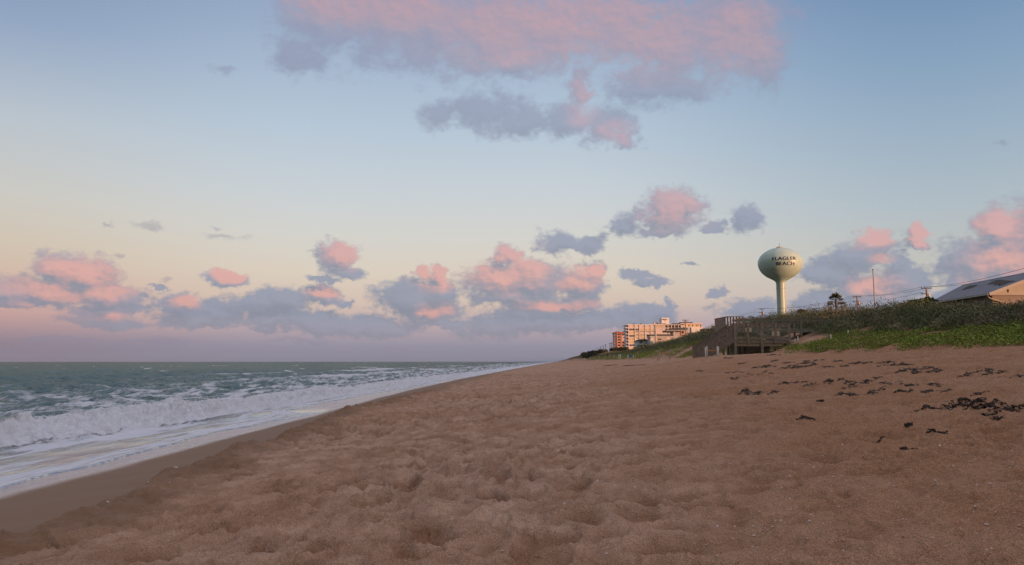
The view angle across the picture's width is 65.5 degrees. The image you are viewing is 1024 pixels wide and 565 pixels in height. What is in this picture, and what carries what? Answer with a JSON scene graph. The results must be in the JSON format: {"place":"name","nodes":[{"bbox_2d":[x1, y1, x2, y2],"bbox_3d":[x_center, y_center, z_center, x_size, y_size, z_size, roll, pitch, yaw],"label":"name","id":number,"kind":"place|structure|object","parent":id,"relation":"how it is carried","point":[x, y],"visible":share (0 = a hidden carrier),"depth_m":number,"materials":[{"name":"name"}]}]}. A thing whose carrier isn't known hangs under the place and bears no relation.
{"place":"outdoors","nodes":[
{"label":"outdoors","id":0,"kind":"place"},
{"bbox_2d":[0,362,549,488],"bbox_3d":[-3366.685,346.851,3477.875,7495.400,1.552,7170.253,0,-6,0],"label":"sea","id":1,"kind":"structure","parent":0,"point":[40,392],"depth_m":49.12,"materials":[{"name":"liquid"}]},
{"bbox_2d":[0,373,466,439],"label":"sea spray","id":2,"kind":"object","parent":1,"relation":"on","point":[270,395],"visible":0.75,"depth_m":46.43,"materials":[{"name":"white liquid"}]},
{"bbox_2d":[0,320,1023,564],"bbox_3d":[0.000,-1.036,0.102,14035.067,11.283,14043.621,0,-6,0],"label":"sand","id":3,"kind":"structure","parent":0,"point":[480,470],"depth_m":7.96,"materials":[{"name":"brown sand"}]},
{"bbox_2d":[581,350,595,358],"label":"tree","id":4,"kind":"object","parent":3,"relation":"on","point":[590,353],"visible":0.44,"depth_m":465.46,"materials":[{"name":"green plant"}]},
{"bbox_2d":[594,349,607,355],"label":"tree","id":5,"kind":"object","parent":3,"relation":"on","point":[600,351],"visible":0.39,"depth_m":417.15,"materials":[{"name":"green plant"}]},
{"bbox_2d":[612,331,623,347],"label":"apartment tower","id":6,"kind":"structure","parent":3,"relation":"on","point":[618,338],"depth_m":688.50,"materials":[{"name":"orange concrete"}]},
{"bbox_2d":[615,347,628,351],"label":"tree","id":7,"kind":"object","parent":3,"relation":"on","point":[619,349],"visible":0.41,"depth_m":426.63,"materials":[{"name":"green plant"}]},
{"bbox_2d":[623,324,654,348],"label":"hotel","id":8,"kind":"structure","parent":3,"relation":"on","point":[632,333],"depth_m":559.06,"materials":[{"name":"beige concrete"}]},
{"bbox_2d":[634,339,646,346],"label":"beach house","id":9,"kind":"structure","parent":3,"relation":"on","point":[638,342],"depth_m":438.82,"materials":[{"name":"white paint"}]},
{"bbox_2d":[647,334,673,344],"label":"beach house","id":10,"kind":"structure","parent":3,"relation":"on","point":[659,337],"depth_m":429.01,"materials":[{"name":"beige concrete"}]},
{"bbox_2d":[705,346,718,357],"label":"rope barrier","id":11,"kind":"object","parent":3,"relation":"on","point":[717,350],"visible":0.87,"depth_m":55.77,"materials":[{"name":"white paint"}]},
{"bbox_2d":[738,388,751,394],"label":"seaweed","id":12,"kind":"object","parent":3,"relation":"on","point":[746,390],"visible":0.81,"depth_m":18.02,"materials":[{"name":"black plant"}]},
{"bbox_2d":[745,391,768,394],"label":"seaweed","id":13,"kind":"object","parent":3,"relation":"on","point":[754,393],"visible":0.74,"depth_m":16.93,"materials":[{"name":"black plant"}]},
{"bbox_2d":[752,364,777,368],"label":"seaweed","id":14,"kind":"object","parent":3,"relation":"on","point":[764,366],"visible":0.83,"depth_m":34.60,"materials":[{"name":"black plant"}]},
{"bbox_2d":[692,316,844,357],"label":"dune walkover","id":15,"kind":"object","parent":3,"relation":"on","point":[723,338],"visible":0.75,"depth_m":60.90,"materials":[{"name":"brown wood"}]},
{"bbox_2d":[758,243,802,314],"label":"water tower","id":16,"kind":"structure","parent":3,"relation":"on","point":[780,266],"depth_m":268.67,"materials":[{"name":"metal"}]},
{"bbox_2d":[563,356,1023,557],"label":"shell fragments","id":17,"kind":"object","parent":3,"relation":"on","point":[830,491],"visible":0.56,"depth_m":5.99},
{"bbox_2d":[566,295,1023,359],"bbox_3d":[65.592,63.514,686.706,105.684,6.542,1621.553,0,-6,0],"label":"dune scrub","id":18,"kind":"object","parent":3,"relation":"on","point":[932,314],"visible":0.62,"depth_m":55.86,"materials":[{"name":"green plant"}]},
{"bbox_2d":[588,317,1023,359],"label":"ground cover","id":19,"kind":"object","parent":3,"relation":"on","point":[1010,333],"visible":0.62,"depth_m":40.95,"materials":[{"name":"green plant"}]},
{"bbox_2d":[799,379,833,386],"bbox_3d":[6.977,2.324,18.227,0.764,0.223,0.493,-2,-6,21],"label":"seaweed","id":20,"kind":"object","parent":3,"relation":"on","point":[815,382],"visible":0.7,"depth_m":18.28,"materials":[{"name":"black plant"}]},
{"bbox_2d":[828,293,844,311],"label":"palm tree","id":21,"kind":"object","parent":3,"relation":"on","point":[835,296],"visible":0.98,"depth_m":80.04,"materials":[{"name":"green plant"}]},
{"bbox_2d":[844,380,868,383],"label":"seaweed","id":22,"kind":"object","parent":3,"relation":"on","point":[846,381],"visible":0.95,"depth_m":17.32,"materials":[{"name":"black plant"}]},
{"bbox_2d":[853,296,860,307],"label":"utility pole","id":23,"kind":"object","parent":3,"relation":"on","point":[857,302],"visible":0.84,"depth_m":159.34,"materials":[{"name":"brown wood"}]},
{"bbox_2d":[847,361,872,364],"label":"seaweed","id":24,"kind":"object","parent":3,"relation":"on","point":[858,362],"visible":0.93,"depth_m":29.00,"materials":[{"name":"black plant"}]},
{"bbox_2d":[862,376,882,383],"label":"seaweed","id":25,"kind":"object","parent":3,"relation":"on","point":[866,380],"visible":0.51,"depth_m":17.82,"materials":[{"name":"black plant"}]},
{"bbox_2d":[872,269,875,306],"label":"flagpole","id":26,"kind":"object","parent":3,"relation":"on","point":[873,285],"visible":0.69,"depth_m":120.47,"materials":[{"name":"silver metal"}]},
{"bbox_2d":[879,380,905,384],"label":"seaweed","id":27,"kind":"object","parent":3,"relation":"on","point":[888,383],"visible":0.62,"depth_m":16.54,"materials":[{"name":"black plant"}]},
{"bbox_2d":[876,362,914,366],"bbox_3d":[11.431,2.430,23.672,1.067,0.189,0.684,0,-6,0],"label":"seaweed","id":28,"kind":"object","parent":3,"relation":"on","point":[901,363],"visible":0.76,"depth_m":23.48,"materials":[{"name":"black plant"}]},
{"bbox_2d":[893,388,913,392],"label":"seaweed","id":29,"kind":"object","parent":3,"relation":"on","point":[902,390],"visible":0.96,"depth_m":14.83,"materials":[{"name":"black plant"}]},
{"bbox_2d":[899,447,917,449],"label":"seaweed","id":30,"kind":"object","parent":3,"relation":"on","point":[904,448],"visible":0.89,"depth_m":7.80,"materials":[{"name":"black plant"}]},
{"bbox_2d":[904,422,912,426],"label":"seaweed","id":31,"kind":"object","parent":3,"relation":"on","point":[907,424],"visible":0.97,"depth_m":9.55,"materials":[{"name":"black plant"}]},
{"bbox_2d":[901,367,917,371],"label":"seaweed","id":32,"kind":"object","parent":3,"relation":"on","point":[905,370],"visible":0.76,"depth_m":20.79,"materials":[{"name":"black plant"}]},
{"bbox_2d":[895,366,937,372],"bbox_3d":[10.614,2.303,20.894,1.100,0.222,0.553,-4,-7,32],"label":"seaweed","id":33,"kind":"object","parent":3,"relation":"on","point":[923,367],"visible":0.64,"depth_m":20.80,"materials":[{"name":"black plant"}]},
{"bbox_2d":[900,299,941,306],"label":"sea grape bush","id":34,"kind":"object","parent":3,"relation":"on","point":[925,302],"visible":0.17,"depth_m":61.42,"materials":[{"name":"green plant"}]},
{"bbox_2d":[907,296,940,306],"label":"sea grape bush","id":35,"kind":"object","parent":3,"relation":"on","point":[931,299],"visible":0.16,"depth_m":62.86,"materials":[{"name":"green plant"}]},
{"bbox_2d":[921,287,931,298],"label":"utility pole","id":36,"kind":"object","parent":3,"relation":"on","point":[926,293],"visible":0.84,"depth_m":129.37,"materials":[{"name":"brown wood"}]},
{"bbox_2d":[929,268,1023,286],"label":"power line","id":37,"kind":"object","parent":36,"relation":"attached to","point":[978,279],"visible":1,"depth_m":86.17,"materials":[{"name":"grey metal"}]},
{"bbox_2d":[911,369,942,373],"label":"seaweed","id":38,"kind":"object","parent":3,"relation":"on","point":[934,370],"visible":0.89,"depth_m":19.78,"materials":[{"name":"black plant"}]},
{"bbox_2d":[920,389,940,392],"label":"seaweed","id":39,"kind":"object","parent":3,"relation":"on","point":[931,390],"visible":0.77,"depth_m":14.33,"materials":[{"name":"black plant"}]},
{"bbox_2d":[926,428,936,432],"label":"seaweed","id":40,"kind":"object","parent":3,"relation":"on","point":[933,430],"visible":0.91,"depth_m":8.57,"materials":[{"name":"black plant"}]},
{"bbox_2d":[914,402,955,410],"bbox_3d":[6.139,1.830,11.536,0.550,0.183,0.266,0,-6,0],"label":"seaweed","id":41,"kind":"object","parent":3,"relation":"on","point":[927,406],"visible":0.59,"depth_m":11.55,"materials":[{"name":"black plant"}]},
{"bbox_2d":[940,403,969,408],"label":"seaweed","id":42,"kind":"object","parent":3,"relation":"on","point":[961,404],"visible":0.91,"depth_m":11.36,"materials":[{"name":"black plant"}]},
{"bbox_2d":[945,397,971,403],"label":"seaweed","id":43,"kind":"object","parent":3,"relation":"on","point":[964,398],"visible":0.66,"depth_m":11.82,"materials":[{"name":"black plant"}]},
{"bbox_2d":[951,398,991,406],"bbox_3d":[6.576,1.755,11.434,0.597,0.183,0.391,2,-6,-18],"label":"seaweed","id":44,"kind":"object","parent":3,"relation":"on","point":[973,402],"visible":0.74,"depth_m":11.40,"materials":[{"name":"black plant"}]},
{"bbox_2d":[957,368,992,377],"bbox_3d":[10.442,2.042,17.989,1.178,0.240,0.404,2,-6,-19],"label":"seaweed","id":45,"kind":"object","parent":3,"relation":"on","point":[988,369],"visible":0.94,"depth_m":18.03,"materials":[{"name":"black plant"}]},
{"bbox_2d":[935,273,1023,307],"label":"house","id":46,"kind":"structure","parent":3,"relation":"on","point":[1004,289],"depth_m":79.47,"materials":[{"name":"grey"}]},
{"bbox_2d":[963,403,997,409],"bbox_3d":[6.462,1.716,10.965,0.477,0.125,0.232,-3,-7,32],"label":"seaweed","id":47,"kind":"object","parent":3,"relation":"on","point":[983,406],"visible":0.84,"depth_m":10.95,"materials":[{"name":"black plant"}]},
{"bbox_2d":[981,405,1001,415],"bbox_3d":[6.217,1.666,10.314,0.372,0.153,0.225,2,-6,-23],"label":"seaweed","id":48,"kind":"object","parent":3,"relation":"on","point":[989,410],"visible":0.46,"depth_m":10.32,"materials":[{"name":"black plant"}]},
{"bbox_2d":[981,370,1005,375],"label":"seaweed","id":49,"kind":"object","parent":3,"relation":"on","point":[1001,371],"visible":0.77,"depth_m":17.47,"materials":[{"name":"black plant"}]},
{"bbox_2d":[985,410,1002,419],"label":"seaweed","id":50,"kind":"object","parent":3,"relation":"on","point":[998,418],"visible":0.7,"depth_m":9.75,"materials":[{"name":"black plant"}]},
{"bbox_2d":[982,399,1006,404],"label":"seaweed","id":51,"kind":"object","parent":3,"relation":"on","point":[996,400],"visible":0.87,"depth_m":11.23,"materials":[{"name":"black plant"}]},
{"bbox_2d":[980,404,1023,415],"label":"seaweed","id":52,"kind":"object","parent":3,"relation":"on","point":[1013,406],"visible":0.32,"depth_m":10.08,"materials":[{"name":"black plant"}]},
{"bbox_2d":[997,404,1023,411],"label":"seaweed","id":53,"kind":"object","parent":3,"relation":"on","point":[1013,409],"visible":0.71,"depth_m":9.97,"materials":[{"name":"black plant"}]},
{"bbox_2d":[0,0,1023,361],"label":"sky","id":54,"kind":"structure","parent":0,"point":[181,180],"materials":[{"name":"blue"}]},
{"bbox_2d":[653,322,665,333],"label":"stair block","id":55,"kind":"structure","parent":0,"point":[660,328],"depth_m":576.38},
{"bbox_2d":[659,318,668,324],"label":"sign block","id":56,"kind":"structure","parent":55,"relation":"on","point":[664,321],"depth_m":582.10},
{"bbox_2d":[662,330,687,338],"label":"beach house","id":57,"kind":"structure","parent":0,"point":[678,333],"depth_m":459.22,"materials":[{"name":"beige concrete"}]},
{"bbox_2d":[665,322,703,336],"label":"hotel wing","id":58,"kind":"structure","parent":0,"point":[678,326],"depth_m":591.46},
{"bbox_2d":[686,327,699,333],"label":"flat block","id":59,"kind":"structure","parent":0,"point":[693,329],"depth_m":499.59,"materials":[{"name":"white paint"}]}
]}

